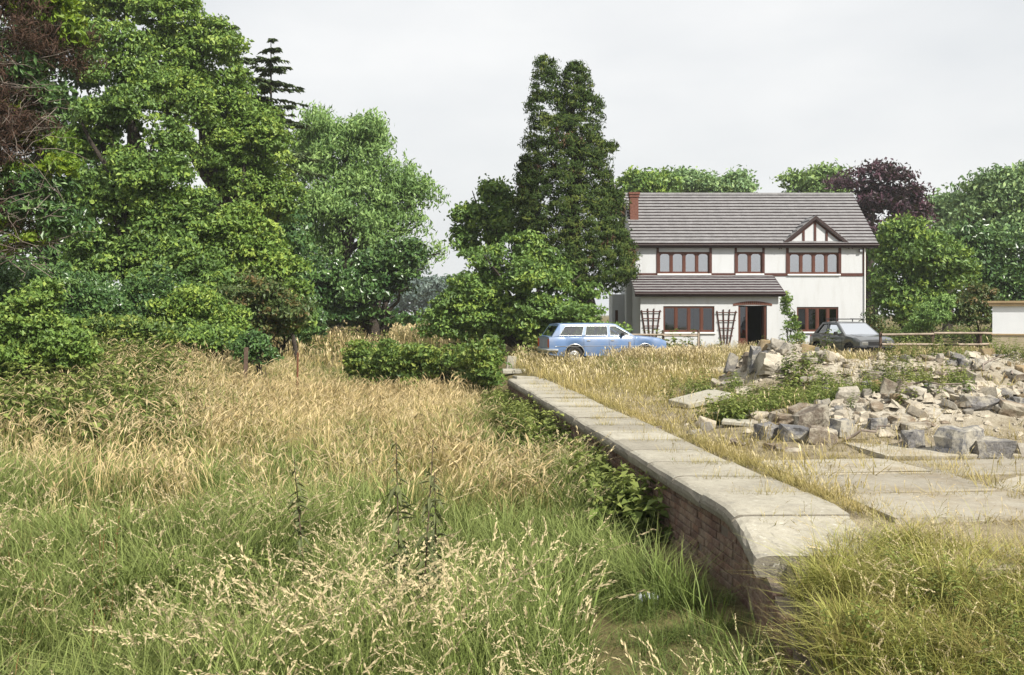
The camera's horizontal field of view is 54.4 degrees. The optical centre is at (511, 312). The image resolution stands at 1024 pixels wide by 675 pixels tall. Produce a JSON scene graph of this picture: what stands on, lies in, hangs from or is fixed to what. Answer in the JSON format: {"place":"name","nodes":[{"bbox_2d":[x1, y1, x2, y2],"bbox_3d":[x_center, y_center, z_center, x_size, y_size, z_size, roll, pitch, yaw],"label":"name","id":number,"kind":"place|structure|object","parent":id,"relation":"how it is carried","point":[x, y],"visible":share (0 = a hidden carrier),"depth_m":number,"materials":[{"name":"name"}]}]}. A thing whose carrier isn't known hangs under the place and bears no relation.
{"place":"outdoors","nodes":[
{"label":"outdoors","id":0,"kind":"place"},
{"bbox_2d":[0,337,614,530],"bbox_3d":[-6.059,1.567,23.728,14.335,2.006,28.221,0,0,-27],"label":"grass","id":1,"kind":"structure","parent":0,"point":[421,393],"depth_m":16.77,"materials":[{"name":"plant"}]},
{"bbox_2d":[262,320,472,380],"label":"grass","id":2,"kind":"structure","parent":0,"point":[404,331],"depth_m":46.92,"materials":[{"name":"plant"}]},
{"bbox_2d":[0,315,1023,674],"bbox_3d":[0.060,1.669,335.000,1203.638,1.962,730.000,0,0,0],"label":"ground","id":3,"kind":"structure","parent":0,"point":[994,419],"depth_m":10.61,"materials":[{"name":"soil"}]},
{"bbox_2d":[0,257,74,317],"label":"thicket","id":4,"kind":"object","parent":3,"relation":"on","point":[14,276],"visible":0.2,"depth_m":29.51,"materials":[{"name":"green plant"}]},
{"bbox_2d":[0,274,103,380],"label":"elder bush","id":5,"kind":"object","parent":3,"relation":"on","point":[32,342],"visible":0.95,"depth_m":21.59,"materials":[{"name":"green plant"}]},
{"bbox_2d":[0,0,110,296],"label":"half dead conifer","id":6,"kind":"object","parent":3,"relation":"on","point":[27,193],"visible":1,"depth_m":25.70,"materials":[{"name":"green plant"}]},
{"bbox_2d":[0,6,116,299],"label":"tree","id":7,"kind":"object","parent":3,"relation":"on","point":[51,254],"visible":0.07,"depth_m":45.12,"materials":[{"name":"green plant"}]},
{"bbox_2d":[0,501,121,673],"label":"weeds","id":8,"kind":"object","parent":3,"relation":"on","point":[85,579],"visible":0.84,"depth_m":8.47,"materials":[{"name":"green plant"}]},
{"bbox_2d":[27,261,140,329],"bbox_3d":[-12.782,-0.003,29.756,3.266,3.114,2.771,0,0,0],"label":"thicket","id":9,"kind":"object","parent":3,"relation":"on","point":[104,299],"visible":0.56,"depth_m":29.26,"materials":[{"name":"green plant"}]},
{"bbox_2d":[0,329,209,452],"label":"weeds","id":10,"kind":"object","parent":3,"relation":"on","point":[80,382],"visible":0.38,"depth_m":19.57,"materials":[{"name":"green plant"}]},
{"bbox_2d":[82,310,189,349],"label":"thicket","id":11,"kind":"object","parent":3,"relation":"on","point":[130,326],"visible":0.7,"depth_m":28.27,"materials":[{"name":"green plant"}]},
{"bbox_2d":[48,14,227,314],"bbox_3d":[-13.451,-4.476,35.755,6.430,12.172,4.292,0,0,0],"label":"sycamore tree","id":12,"kind":"object","parent":3,"relation":"on","point":[131,198],"visible":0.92,"depth_m":35.13,"materials":[{"name":"green plant"}]},
{"bbox_2d":[75,255,202,346],"bbox_3d":[-11.758,-0.183,32.034,5.410,3.330,2.510,0,0,0],"label":"holly bush","id":13,"kind":"object","parent":3,"relation":"on","point":[130,289],"visible":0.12,"depth_m":31.79,"materials":[{"name":"green plant"}]},
{"bbox_2d":[39,546,315,674],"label":"weeds","id":14,"kind":"object","parent":3,"relation":"on","point":[43,665],"visible":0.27,"depth_m":8.18,"materials":[{"name":"green plant"}]},
{"bbox_2d":[48,0,311,226],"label":"tree","id":15,"kind":"object","parent":3,"relation":"on","point":[202,100],"visible":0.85,"depth_m":42.96,"materials":[{"name":"green plant"}]},
{"bbox_2d":[116,226,255,307],"bbox_3d":[-11.130,-0.757,34.910,4.649,4.530,3.133,0,0,0],"label":"thicket","id":16,"kind":"object","parent":3,"relation":"on","point":[200,269],"visible":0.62,"depth_m":34.23,"materials":[{"name":"green plant"}]},
{"bbox_2d":[138,281,255,330],"bbox_3d":[-9.916,0.297,31.801,3.594,2.630,2.456,0,0,0],"label":"thicket","id":17,"kind":"object","parent":3,"relation":"on","point":[179,310],"visible":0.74,"depth_m":31.11,"materials":[{"name":"green plant"}]},
{"bbox_2d":[176,318,248,363],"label":"thicket","id":18,"kind":"object","parent":3,"relation":"on","point":[217,337],"visible":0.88,"depth_m":28.30,"materials":[{"name":"green plant"}]},
{"bbox_2d":[115,194,322,300],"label":"tree","id":19,"kind":"object","parent":3,"relation":"on","point":[302,241],"visible":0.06,"depth_m":46.66,"materials":[{"name":"green plant"}]},
{"bbox_2d":[191,25,275,128],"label":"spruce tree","id":20,"kind":"object","parent":3,"relation":"on","point":[247,61],"visible":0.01,"depth_m":54.15,"materials":[{"name":"green plant"}]},
{"bbox_2d":[192,198,315,360],"bbox_3d":[-9.831,-1.140,36.883,4.995,6.355,3.148,0,0,0],"label":"hawthorn tree","id":21,"kind":"object","parent":3,"relation":"on","point":[258,242],"visible":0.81,"depth_m":36.47,"materials":[{"name":"green plant"}]},
{"bbox_2d":[226,327,283,381],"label":"bramble bush","id":22,"kind":"object","parent":3,"relation":"on","point":[255,341],"visible":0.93,"depth_m":26.84,"materials":[{"name":"green plant"}]},
{"bbox_2d":[214,266,317,352],"bbox_3d":[-8.515,0.184,32.843,4.089,3.467,2.326,0,0,0],"label":"shrub","id":23,"kind":"object","parent":3,"relation":"on","point":[273,304],"visible":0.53,"depth_m":32.52,"materials":[{"name":"green plant"}]},
{"bbox_2d":[241,38,327,185],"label":"spruce tree","id":24,"kind":"object","parent":3,"relation":"on","point":[270,86],"visible":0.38,"depth_m":51.94,"materials":[{"name":"green plant"}]},
{"bbox_2d":[0,481,587,674],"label":"weeds","id":25,"kind":"object","parent":3,"relation":"on","point":[297,584],"visible":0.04,"depth_m":8.71,"materials":[{"name":"green plant"}]},
{"bbox_2d":[267,290,323,362],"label":"thicket","id":26,"kind":"object","parent":3,"relation":"on","point":[314,317],"visible":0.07,"depth_m":34.65,"materials":[{"name":"green plant"}]},
{"bbox_2d":[286,460,310,580],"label":"nettle plant","id":27,"kind":"object","parent":3,"relation":"on","point":[298,510],"visible":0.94,"depth_m":8.91,"materials":[{"name":"green plant"}]},
{"bbox_2d":[278,291,328,352],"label":"thicket","id":28,"kind":"object","parent":3,"relation":"on","point":[321,318],"visible":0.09,"depth_m":41.40,"materials":[{"name":"green plant"}]},
{"bbox_2d":[274,100,450,336],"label":"willow tree","id":29,"kind":"object","parent":3,"relation":"on","point":[372,216],"visible":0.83,"depth_m":58.77,"materials":[{"name":"green plant"}]},
{"bbox_2d":[307,233,432,344],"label":"tree","id":30,"kind":"object","parent":3,"relation":"on","point":[353,293],"visible":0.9,"depth_m":51.17,"materials":[{"name":"green plant"}]},
{"bbox_2d":[380,443,415,600],"bbox_3d":[-0.832,1.724,7.402,0.290,1.607,0.318,0,0,-28],"label":"nettle plant","id":31,"kind":"object","parent":3,"relation":"on","point":[398,519],"visible":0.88,"depth_m":7.41,"materials":[{"name":"green plant"}]},
{"bbox_2d":[381,265,443,317],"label":"tree","id":32,"kind":"object","parent":3,"relation":"on","point":[414,305],"visible":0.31,"depth_m":167.70,"materials":[{"name":"green plant"}]},
{"bbox_2d":[338,332,511,392],"bbox_3d":[-2.705,1.575,28.713,7.140,2.100,2.016,0,0,39],"label":"bramble hedge","id":33,"kind":"object","parent":3,"relation":"on","point":[482,360],"visible":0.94,"depth_m":28.22,"materials":[{"name":"green plant"}]},
{"bbox_2d":[0,424,851,674],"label":"grass","id":34,"kind":"structure","parent":3,"relation":"on","point":[515,528],"depth_m":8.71,"materials":[{"name":"green plant"}]},
{"bbox_2d":[412,439,444,613],"bbox_3d":[-0.610,1.718,7.220,0.264,1.603,0.239,0,0,0],"label":"nettle plant","id":35,"kind":"object","parent":3,"relation":"on","point":[424,511],"visible":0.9,"depth_m":7.21,"materials":[{"name":"green plant"}]},
{"bbox_2d":[419,472,451,591],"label":"nettle plant","id":36,"kind":"object","parent":3,"relation":"on","point":[439,521],"visible":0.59,"depth_m":7.86,"materials":[{"name":"green plant"}]},
{"bbox_2d":[415,269,477,307],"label":"tree","id":37,"kind":"object","parent":3,"relation":"on","point":[439,285],"visible":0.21,"depth_m":148.24,"materials":[{"name":"green plant"}]},
{"bbox_2d":[442,173,517,309],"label":"sycamore tree","id":38,"kind":"object","parent":3,"relation":"on","point":[493,221],"visible":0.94,"depth_m":49.33,"materials":[{"name":"green plant"}]},
{"bbox_2d":[411,229,632,349],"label":"round bush","id":39,"kind":"object","parent":3,"relation":"on","point":[466,306],"visible":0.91,"depth_m":41.91,"materials":[{"name":"green plant"}]},
{"bbox_2d":[507,153,541,251],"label":"cypress tree","id":40,"kind":"object","parent":3,"relation":"on","point":[517,174],"visible":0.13,"depth_m":46.31,"materials":[{"name":"green plant"}]},
{"bbox_2d":[475,386,676,546],"bbox_3d":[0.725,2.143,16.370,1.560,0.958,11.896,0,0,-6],"label":"weeds","id":41,"kind":"object","parent":3,"relation":"on","point":[627,500],"visible":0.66,"depth_m":11.69,"materials":[{"name":"green plant"}]},
{"bbox_2d":[512,53,642,315],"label":"cypress tree","id":42,"kind":"object","parent":3,"relation":"on","point":[607,232],"visible":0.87,"depth_m":44.87,"materials":[{"name":"green plant"}]},
{"bbox_2d":[472,399,717,614],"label":"grass","id":43,"kind":"structure","parent":3,"relation":"on","point":[614,537],"depth_m":10.77,"materials":[{"name":"green plant"}]},
{"bbox_2d":[536,323,666,361],"bbox_3d":[3.204,1.048,35.600,4.570,1.405,1.860,0,0,-13],"label":"estate car","id":44,"kind":"object","parent":3,"relation":"on","point":[581,344],"visible":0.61,"depth_m":34.78,"materials":[{"name":"blue paint"}]},
{"bbox_2d":[277,321,991,373],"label":"weeds","id":45,"kind":"object","parent":3,"relation":"on","point":[968,338],"visible":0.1,"depth_m":47.70,"materials":[{"name":"green plant"}]},
{"bbox_2d":[584,165,687,220],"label":"tree","id":46,"kind":"object","parent":3,"relation":"on","point":[652,181],"visible":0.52,"depth_m":77.93,"materials":[{"name":"green plant"}]},
{"bbox_2d":[528,564,774,674],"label":"grass","id":47,"kind":"structure","parent":3,"relation":"on","point":[673,632],"depth_m":7.57,"materials":[{"name":"green plant"}]},
{"bbox_2d":[632,330,699,345],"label":"rail fence","id":48,"kind":"object","parent":3,"relation":"on","point":[663,335],"visible":0.49,"depth_m":40.91,"materials":[{"name":"brown wood"}]},
{"bbox_2d":[669,389,730,408],"bbox_3d":[3.515,1.600,18.632,1.150,0.100,0.520,-9,11,-35],"label":"concrete slab","id":49,"kind":"object","parent":3,"relation":"on","point":[700,395],"depth_m":18.50,"materials":[{"name":"beige concrete"}]},
{"bbox_2d":[661,164,761,192],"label":"tree","id":50,"kind":"object","parent":3,"relation":"on","point":[739,180],"visible":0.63,"depth_m":90.58,"materials":[{"name":"green plant"}]},
{"bbox_2d":[723,352,738,373],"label":"rubble stone","id":51,"kind":"object","parent":3,"relation":"on","point":[731,362],"visible":0.92,"depth_m":21.47,"materials":[{"name":"grey stone"}]},
{"bbox_2d":[721,418,752,426],"bbox_3d":[3.246,1.575,14.378,0.420,0.060,0.300,3,4,17],"label":"concrete slab","id":52,"kind":"object","parent":3,"relation":"on","point":[732,421],"depth_m":14.27,"materials":[{"name":"beige concrete"}]},
{"bbox_2d":[609,192,879,349],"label":"house","id":53,"kind":"structure","parent":3,"relation":"on","point":[750,258],"depth_m":48.50,"materials":[{"name":"white paint"}]},
{"bbox_2d":[657,252,710,274],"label":"window","id":54,"kind":"structure","parent":53,"relation":"in","point":[670,263],"depth_m":48.58,"materials":[{"name":"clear glass"}]},
{"bbox_2d":[663,306,715,333],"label":"window","id":55,"kind":"structure","parent":53,"relation":"in","point":[683,318],"depth_m":46.68,"materials":[{"name":"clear glass"}]},
{"bbox_2d":[716,309,736,343],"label":"trellis","id":56,"kind":"object","parent":53,"relation":"attached to","point":[728,320],"visible":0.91,"depth_m":46.53,"materials":[{"name":"brown wood"}]},
{"bbox_2d":[735,252,763,274],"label":"window","id":57,"kind":"structure","parent":53,"relation":"in","point":[748,263],"depth_m":48.58,"materials":[{"name":"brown glass"}]},
{"bbox_2d":[733,301,771,348],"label":"doorway","id":58,"kind":"structure","parent":53,"relation":"in","point":[742,311],"depth_m":46.68,"materials":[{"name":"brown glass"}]},
{"bbox_2d":[788,252,840,274],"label":"window","id":59,"kind":"structure","parent":53,"relation":"in","point":[800,263],"depth_m":48.58,"materials":[{"name":"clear glass"}]},
{"bbox_2d":[796,307,837,332],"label":"window","id":60,"kind":"structure","parent":53,"relation":"in","point":[811,318],"depth_m":48.58,"materials":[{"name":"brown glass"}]},
{"bbox_2d":[747,345,761,374],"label":"rubble stone","id":61,"kind":"object","parent":3,"relation":"on","point":[754,351],"visible":0.89,"depth_m":20.70,"materials":[{"name":"grey stone"}]},
{"bbox_2d":[507,379,1023,674],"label":"platform","id":62,"kind":"structure","parent":3,"relation":"on","point":[715,510],"depth_m":9.70,"materials":[{"name":"concrete"}]},
{"bbox_2d":[901,429,925,447],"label":"rubble stone","id":63,"kind":"object","parent":62,"relation":"on","point":[915,437],"visible":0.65,"depth_m":12.51,"materials":[{"name":"grey stone"}]},
{"bbox_2d":[933,425,984,458],"bbox_3d":[5.512,1.585,12.257,0.770,0.413,0.430,2,-1,-36],"label":"rubble stone","id":64,"kind":"object","parent":62,"relation":"on","point":[954,439],"visible":0.66,"depth_m":12.09,"materials":[{"name":"grey stone"}]},
{"bbox_2d":[972,436,1016,458],"bbox_3d":[5.823,1.649,12.073,0.510,0.279,0.381,4,1,11],"label":"rubble stone","id":65,"kind":"object","parent":62,"relation":"on","point":[994,445],"visible":0.82,"depth_m":11.93,"materials":[{"name":"grey stone"}]},
{"bbox_2d":[753,421,778,440],"bbox_3d":[3.438,1.595,13.417,0.329,0.241,0.259,0,0,-29],"label":"rubble stone","id":66,"kind":"object","parent":3,"relation":"on","point":[773,429],"visible":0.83,"depth_m":13.33,"materials":[{"name":"grey stone"}]},
{"bbox_2d":[756,352,791,375],"bbox_3d":[5.333,1.065,20.570,0.764,0.558,0.628,17,-11,-19],"label":"rubble stone","id":67,"kind":"object","parent":3,"relation":"on","point":[768,363],"visible":0.77,"depth_m":20.33,"materials":[{"name":"beige stone"}]},
{"bbox_2d":[768,412,794,424],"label":"rubble stone","id":68,"kind":"object","parent":3,"relation":"on","point":[784,418],"visible":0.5,"depth_m":13.90,"materials":[{"name":"beige stone"}]},
{"bbox_2d":[779,291,807,343],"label":"climbing plant","id":69,"kind":"object","parent":3,"relation":"on","point":[786,301],"visible":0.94,"depth_m":47.44,"materials":[{"name":"green plant"}]},
{"bbox_2d":[778,423,808,441],"bbox_3d":[3.735,1.606,13.194,0.405,0.266,0.270,2,0,11],"label":"rubble stone","id":70,"kind":"object","parent":3,"relation":"on","point":[786,430],"visible":0.75,"depth_m":13.09,"materials":[{"name":"grey stone"}]},
{"bbox_2d":[592,334,1023,407],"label":"weeds","id":71,"kind":"object","parent":3,"relation":"on","point":[955,379],"visible":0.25,"depth_m":19.37,"materials":[{"name":"green plant"}]},
{"bbox_2d":[791,403,829,427],"bbox_3d":[4.065,1.489,13.602,0.543,0.361,0.281,-24,5,-10],"label":"rubble stone","id":72,"kind":"object","parent":3,"relation":"on","point":[813,414],"visible":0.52,"depth_m":13.50,"materials":[{"name":"grey stone"}]},
{"bbox_2d":[769,158,852,192],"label":"tree","id":73,"kind":"object","parent":3,"relation":"on","point":[808,180],"visible":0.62,"depth_m":86.85,"materials":[{"name":"green plant"}]},
{"bbox_2d":[808,425,837,444],"bbox_3d":[4.057,1.618,13.000,0.386,0.252,0.330,7,5,20],"label":"rubble stone","id":74,"kind":"object","parent":3,"relation":"on","point":[814,430],"visible":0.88,"depth_m":12.89,"materials":[{"name":"beige stone"}]},
{"bbox_2d":[655,346,1009,424],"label":"weeds","id":75,"kind":"object","parent":3,"relation":"on","point":[727,410],"visible":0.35,"depth_m":16.26,"materials":[{"name":"green plant"}]},
{"bbox_2d":[829,418,854,437],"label":"rubble stone","id":76,"kind":"object","parent":3,"relation":"on","point":[845,424],"visible":0.65,"depth_m":13.16,"materials":[{"name":"grey stone"}]},
{"bbox_2d":[835,386,859,401],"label":"rubble stone","id":77,"kind":"object","parent":3,"relation":"on","point":[844,393],"visible":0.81,"depth_m":14.42,"materials":[{"name":"beige stone"}]},
{"bbox_2d":[809,318,894,356],"bbox_3d":[13.243,0.983,39.000,1.800,1.534,3.970,0,0,-12],"label":"hatchback car","id":78,"kind":"object","parent":3,"relation":"on","point":[862,335],"visible":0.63,"depth_m":38.40,"materials":[{"name":"grey paint"}]},
{"bbox_2d":[685,341,1023,443],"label":"rubble chips","id":79,"kind":"object","parent":3,"relation":"on","point":[993,389],"visible":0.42,"depth_m":14.24,"materials":[{"name":"stone"}]},
{"bbox_2d":[691,484,1023,674],"bbox_3d":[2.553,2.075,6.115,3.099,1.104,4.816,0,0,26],"label":"grass","id":80,"kind":"structure","parent":3,"relation":"on","point":[824,587],"depth_m":6.77,"materials":[{"name":"green plant"}]},
{"bbox_2d":[717,349,1023,451],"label":"rubble chips","id":81,"kind":"object","parent":3,"relation":"on","point":[958,403],"visible":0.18,"depth_m":13.95,"materials":[{"name":"grey stone"}]},
{"bbox_2d":[859,305,889,332],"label":"shrub","id":82,"kind":"object","parent":3,"relation":"on","point":[872,319],"visible":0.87,"depth_m":44.79,"materials":[{"name":"green plant"}]},
{"bbox_2d":[867,417,887,429],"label":"rubble stone","id":83,"kind":"object","parent":3,"relation":"on","point":[873,423],"visible":0.87,"depth_m":13.34,"materials":[{"name":"grey stone"}]},
{"bbox_2d":[816,157,939,327],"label":"copper beech","id":84,"kind":"object","parent":3,"relation":"on","point":[872,196],"visible":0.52,"depth_m":76.63,"materials":[{"name":"purple plant"}]},
{"bbox_2d":[880,377,897,393],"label":"rubble stone","id":85,"kind":"object","parent":3,"relation":"on","point":[887,386],"visible":0.77,"depth_m":14.40,"materials":[{"name":"beige stone"}]},
{"bbox_2d":[887,416,915,423],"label":"rubble stone","id":86,"kind":"object","parent":3,"relation":"on","point":[892,419],"visible":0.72,"depth_m":13.41,"materials":[{"name":"beige stone"}]},
{"bbox_2d":[899,421,930,433],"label":"rubble stone","id":87,"kind":"object","parent":3,"relation":"on","point":[918,425],"visible":0.73,"depth_m":13.11,"materials":[{"name":"beige stone"}]},
{"bbox_2d":[905,385,926,396],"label":"rubble stone","id":88,"kind":"object","parent":3,"relation":"on","point":[920,390],"visible":0.73,"depth_m":14.19,"materials":[{"name":"beige stone"}]},
{"bbox_2d":[907,405,927,417],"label":"rubble stone","id":89,"kind":"object","parent":3,"relation":"on","point":[917,412],"visible":0.91,"depth_m":13.59,"materials":[{"name":"beige stone"}]},
{"bbox_2d":[819,538,1023,674],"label":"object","id":90,"kind":"object","parent":3,"relation":"on","point":[949,577],"visible":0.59,"depth_m":6.45,"materials":[{"name":"green plant"}]},
{"bbox_2d":[866,209,984,342],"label":"sycamore tree","id":91,"kind":"object","parent":3,"relation":"on","point":[919,259],"visible":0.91,"depth_m":51.00,"materials":[{"name":"green plant"}]},
{"bbox_2d":[897,292,958,348],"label":"shrub","id":92,"kind":"object","parent":3,"relation":"on","point":[925,314],"visible":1,"depth_m":41.77,"materials":[{"name":"green plant"}]},
{"bbox_2d":[879,332,991,350],"bbox_3d":[16.227,1.275,36.991,5.554,1.152,0.238,0,0,-10],"label":"rail fence","id":93,"kind":"object","parent":3,"relation":"on","point":[881,334],"visible":0.53,"depth_m":36.80,"materials":[{"name":"brown wood"}]},
{"bbox_2d":[924,187,997,330],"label":"tree","id":94,"kind":"object","parent":3,"relation":"on","point":[946,216],"visible":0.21,"depth_m":93.66,"materials":[{"name":"green plant"}]},
{"bbox_2d":[946,279,1001,346],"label":"shrub","id":95,"kind":"object","parent":3,"relation":"on","point":[977,297],"visible":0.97,"depth_m":41.56,"materials":[{"name":"green plant"}]},
{"bbox_2d":[956,394,1004,410],"bbox_3d":[6.505,1.258,13.925,0.649,0.218,0.502,3,0,-6],"label":"rubble stone","id":96,"kind":"object","parent":3,"relation":"on","point":[976,403],"visible":0.61,"depth_m":13.71,"materials":[{"name":"grey stone"}]},
{"bbox_2d":[939,159,1023,336],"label":"tree","id":97,"kind":"object","parent":3,"relation":"on","point":[992,195],"visible":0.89,"depth_m":70.55,"materials":[{"name":"green plant"}]},
{"bbox_2d":[941,215,1023,313],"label":"tree","id":98,"kind":"object","parent":3,"relation":"on","point":[1003,272],"visible":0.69,"depth_m":56.83,"materials":[{"name":"green plant"}]},
{"bbox_2d":[987,301,1023,353],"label":"shed","id":99,"kind":"structure","parent":3,"relation":"on","point":[1007,319],"depth_m":32.77,"materials":[{"name":"white paint"}]},
{"bbox_2d":[998,397,1023,417],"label":"rubble stone","id":100,"kind":"object","parent":3,"relation":"on","point":[1012,409],"visible":0.91,"depth_m":13.56,"materials":[{"name":"beige stone"}]},
{"bbox_2d":[0,0,1023,314],"label":"sky","id":101,"kind":"structure","parent":0,"point":[936,87],"materials":[{"name":"white"}]},
{"bbox_2d":[599,344,728,366],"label":"grass","id":102,"kind":"structure","parent":0,"point":[676,352],"depth_m":32.76,"materials":[{"name":"plant"}]},
{"bbox_2d":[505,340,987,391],"bbox_3d":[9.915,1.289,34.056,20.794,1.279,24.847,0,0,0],"label":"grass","id":103,"kind":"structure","parent":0,"point":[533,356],"depth_m":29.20,"materials":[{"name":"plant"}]},
{"bbox_2d":[528,336,1023,543],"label":"grass","id":104,"kind":"structure","parent":0,"point":[639,388],"depth_m":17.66,"materials":[{"name":"plant"}]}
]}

